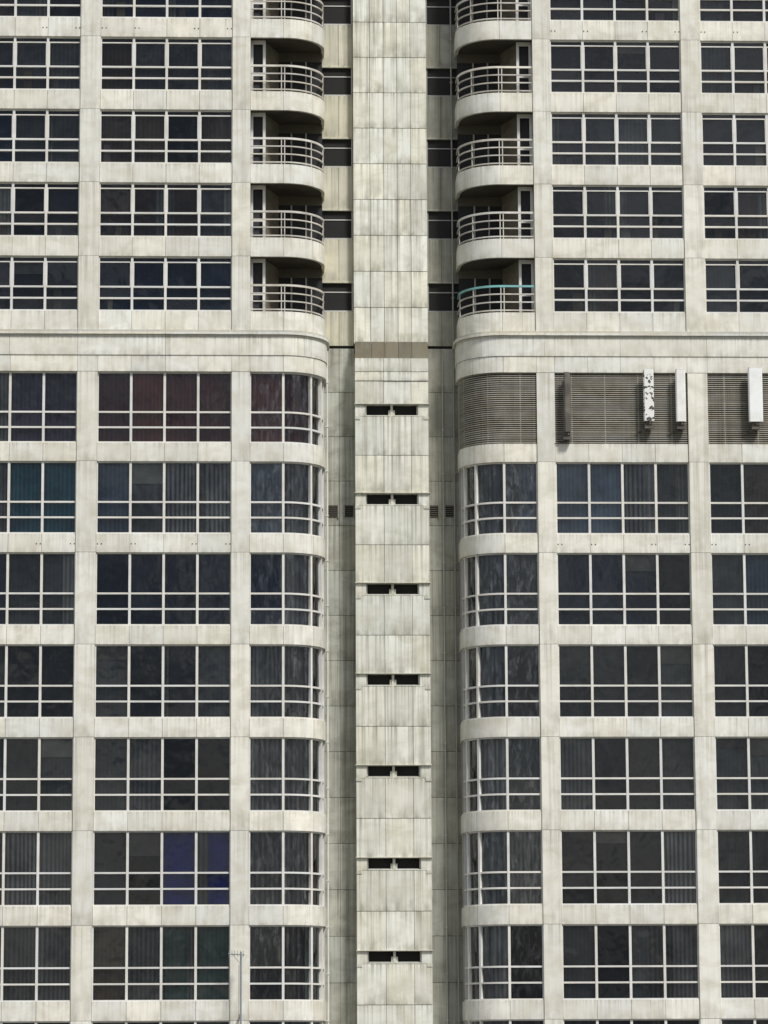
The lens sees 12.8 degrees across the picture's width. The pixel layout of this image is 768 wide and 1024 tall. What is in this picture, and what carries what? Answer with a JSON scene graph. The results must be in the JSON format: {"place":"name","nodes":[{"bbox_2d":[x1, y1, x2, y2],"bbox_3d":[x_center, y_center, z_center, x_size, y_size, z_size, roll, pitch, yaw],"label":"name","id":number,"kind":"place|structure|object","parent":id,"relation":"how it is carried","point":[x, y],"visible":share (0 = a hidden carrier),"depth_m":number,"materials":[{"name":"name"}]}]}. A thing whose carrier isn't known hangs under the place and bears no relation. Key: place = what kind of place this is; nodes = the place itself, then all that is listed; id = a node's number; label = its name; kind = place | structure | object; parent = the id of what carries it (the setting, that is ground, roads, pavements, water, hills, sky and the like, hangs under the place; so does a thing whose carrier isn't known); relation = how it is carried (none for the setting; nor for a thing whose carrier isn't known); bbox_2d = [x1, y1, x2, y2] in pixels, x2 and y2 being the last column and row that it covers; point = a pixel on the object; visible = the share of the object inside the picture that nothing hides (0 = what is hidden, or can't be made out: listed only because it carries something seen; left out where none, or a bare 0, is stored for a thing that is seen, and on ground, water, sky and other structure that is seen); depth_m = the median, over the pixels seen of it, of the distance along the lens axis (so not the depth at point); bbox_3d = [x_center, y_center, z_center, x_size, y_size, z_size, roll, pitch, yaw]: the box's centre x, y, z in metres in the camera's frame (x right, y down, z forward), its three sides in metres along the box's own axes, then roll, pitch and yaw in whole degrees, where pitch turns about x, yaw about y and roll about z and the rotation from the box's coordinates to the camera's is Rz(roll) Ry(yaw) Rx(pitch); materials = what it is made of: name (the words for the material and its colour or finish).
{"place":"outdoors","nodes":[
{"label":"outdoors","id":0,"kind":"place"},
{"bbox_2d":[250,0,534,312],"bbox_3d":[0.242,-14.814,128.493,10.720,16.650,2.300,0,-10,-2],"label":"balcony walls","id":1,"kind":"structure","parent":0,"point":[508,275],"depth_m":128.34,"materials":[{"name":"grey concrete"}]},
{"label":"ground","id":2,"kind":"structure","parent":0,"visible":0},
{"bbox_2d":[228,951,243,1023],"bbox_3d":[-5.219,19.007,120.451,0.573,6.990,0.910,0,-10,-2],"label":"tv antenna","id":3,"kind":"object","parent":2,"relation":"on","point":[237,954],"visible":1,"depth_m":120.66,"materials":[{"name":"paint"}]},
{"bbox_2d":[230,12,502,1023],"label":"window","id":4,"kind":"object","parent":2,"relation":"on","point":[316,694],"visible":0.08,"depth_m":126.01,"materials":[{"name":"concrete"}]},
{"bbox_2d":[322,0,432,1023],"bbox_3d":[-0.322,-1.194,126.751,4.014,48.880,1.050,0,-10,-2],"label":"stair shaft","id":5,"kind":"object","parent":2,"relation":"on","point":[393,719],"visible":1,"depth_m":126.34,"materials":[{"name":"beige concrete"}]},
{"bbox_2d":[1,0,767,1020],"bbox_3d":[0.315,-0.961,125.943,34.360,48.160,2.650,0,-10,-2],"label":"wall backing","id":6,"kind":"object","parent":2,"relation":"on","point":[437,82],"depth_m":128.25,"materials":[{"name":"grey concrete"}]},
{"bbox_2d":[0,0,767,1023],"bbox_3d":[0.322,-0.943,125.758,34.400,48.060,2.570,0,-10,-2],"label":"wall panels","id":7,"kind":"object","parent":6,"relation":"attached to","point":[240,342],"visible":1,"depth_m":124.91,"materials":[{"name":"beige concrete"}]},
{"bbox_2d":[0,0,767,1023],"bbox_3d":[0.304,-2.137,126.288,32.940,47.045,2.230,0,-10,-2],"label":"curtains","id":8,"kind":"object","parent":6,"relation":"attached to","point":[266,754],"visible":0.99,"depth_m":124.24,"materials":[{"name":"black fabric"}]},
{"bbox_2d":[0,0,767,1023],"bbox_3d":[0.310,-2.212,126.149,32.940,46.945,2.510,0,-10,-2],"label":"window frames","id":9,"kind":"structure","parent":6,"relation":"attached to","point":[468,704],"depth_m":124.53,"materials":[{"name":"white metal"}]},
{"bbox_2d":[250,33,533,269],"bbox_3d":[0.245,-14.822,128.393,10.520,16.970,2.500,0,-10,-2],"label":"balcony slabs","id":10,"kind":"structure","parent":6,"relation":"attached to","point":[303,46],"depth_m":127.95,"materials":[{"name":"grey concrete"}]},
{"bbox_2d":[250,0,534,322],"bbox_3d":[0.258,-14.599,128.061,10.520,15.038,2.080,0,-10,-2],"label":"balcony railings","id":11,"kind":"object","parent":6,"relation":"attached to","point":[457,82],"visible":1,"depth_m":127.08,"materials":[{"name":"metal"}]},
{"bbox_2d":[457,285,534,299],"bbox_3d":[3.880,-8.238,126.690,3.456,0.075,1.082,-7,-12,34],"label":"painted balcony rail","id":12,"kind":"object","parent":11,"relation":"on","point":[494,286],"visible":1,"depth_m":126.14,"materials":[{"name":"grey metal"}]},
{"bbox_2d":[325,0,459,1023],"bbox_3d":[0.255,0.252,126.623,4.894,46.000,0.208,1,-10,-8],"label":"rainwater pipes","id":13,"kind":"object","parent":6,"relation":"attached to","point":[327,631],"visible":1,"depth_m":125.80,"materials":[{"name":"metal"}]},
{"bbox_2d":[328,373,767,517],"bbox_3d":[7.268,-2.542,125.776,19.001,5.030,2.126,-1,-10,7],"label":"louvers","id":14,"kind":"object","parent":6,"relation":"attached to","point":[723,391],"visible":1,"depth_m":125.50,"materials":[{"name":"metal"}]},
{"bbox_2d":[636,369,653,432],"bbox_3d":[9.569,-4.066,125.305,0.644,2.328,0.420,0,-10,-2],"label":"cell antenna","id":15,"kind":"object","parent":14,"relation":"attached to","point":[648,395],"visible":1,"depth_m":125.14,"materials":[{"name":"paint"}]},
{"bbox_2d":[668,369,685,433],"bbox_3d":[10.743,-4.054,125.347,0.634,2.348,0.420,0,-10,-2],"label":"cell antenna","id":16,"kind":"object","parent":14,"relation":"attached to","point":[680,393],"visible":1,"depth_m":125.18,"materials":[{"name":"paint"}]},
{"bbox_2d":[743,367,762,433],"bbox_3d":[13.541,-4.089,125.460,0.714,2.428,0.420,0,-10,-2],"label":"cell antenna","id":17,"kind":"object","parent":14,"relation":"attached to","point":[755,401],"visible":1,"depth_m":125.29,"materials":[{"name":"paint"}]},
{"bbox_2d":[555,372,571,443],"bbox_3d":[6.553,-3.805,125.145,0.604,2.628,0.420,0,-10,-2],"label":"cell antenna","id":18,"kind":"object","parent":6,"relation":"attached to","point":[567,429],"visible":1,"depth_m":124.96,"materials":[{"name":"paint"}]},
{"bbox_2d":[317,26,464,1023],"bbox_3d":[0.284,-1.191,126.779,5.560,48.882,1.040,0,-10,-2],"label":"recess walls","id":19,"kind":"structure","parent":2,"relation":"on","point":[342,783],"depth_m":126.09,"materials":[{"name":"concrete"}]}
]}

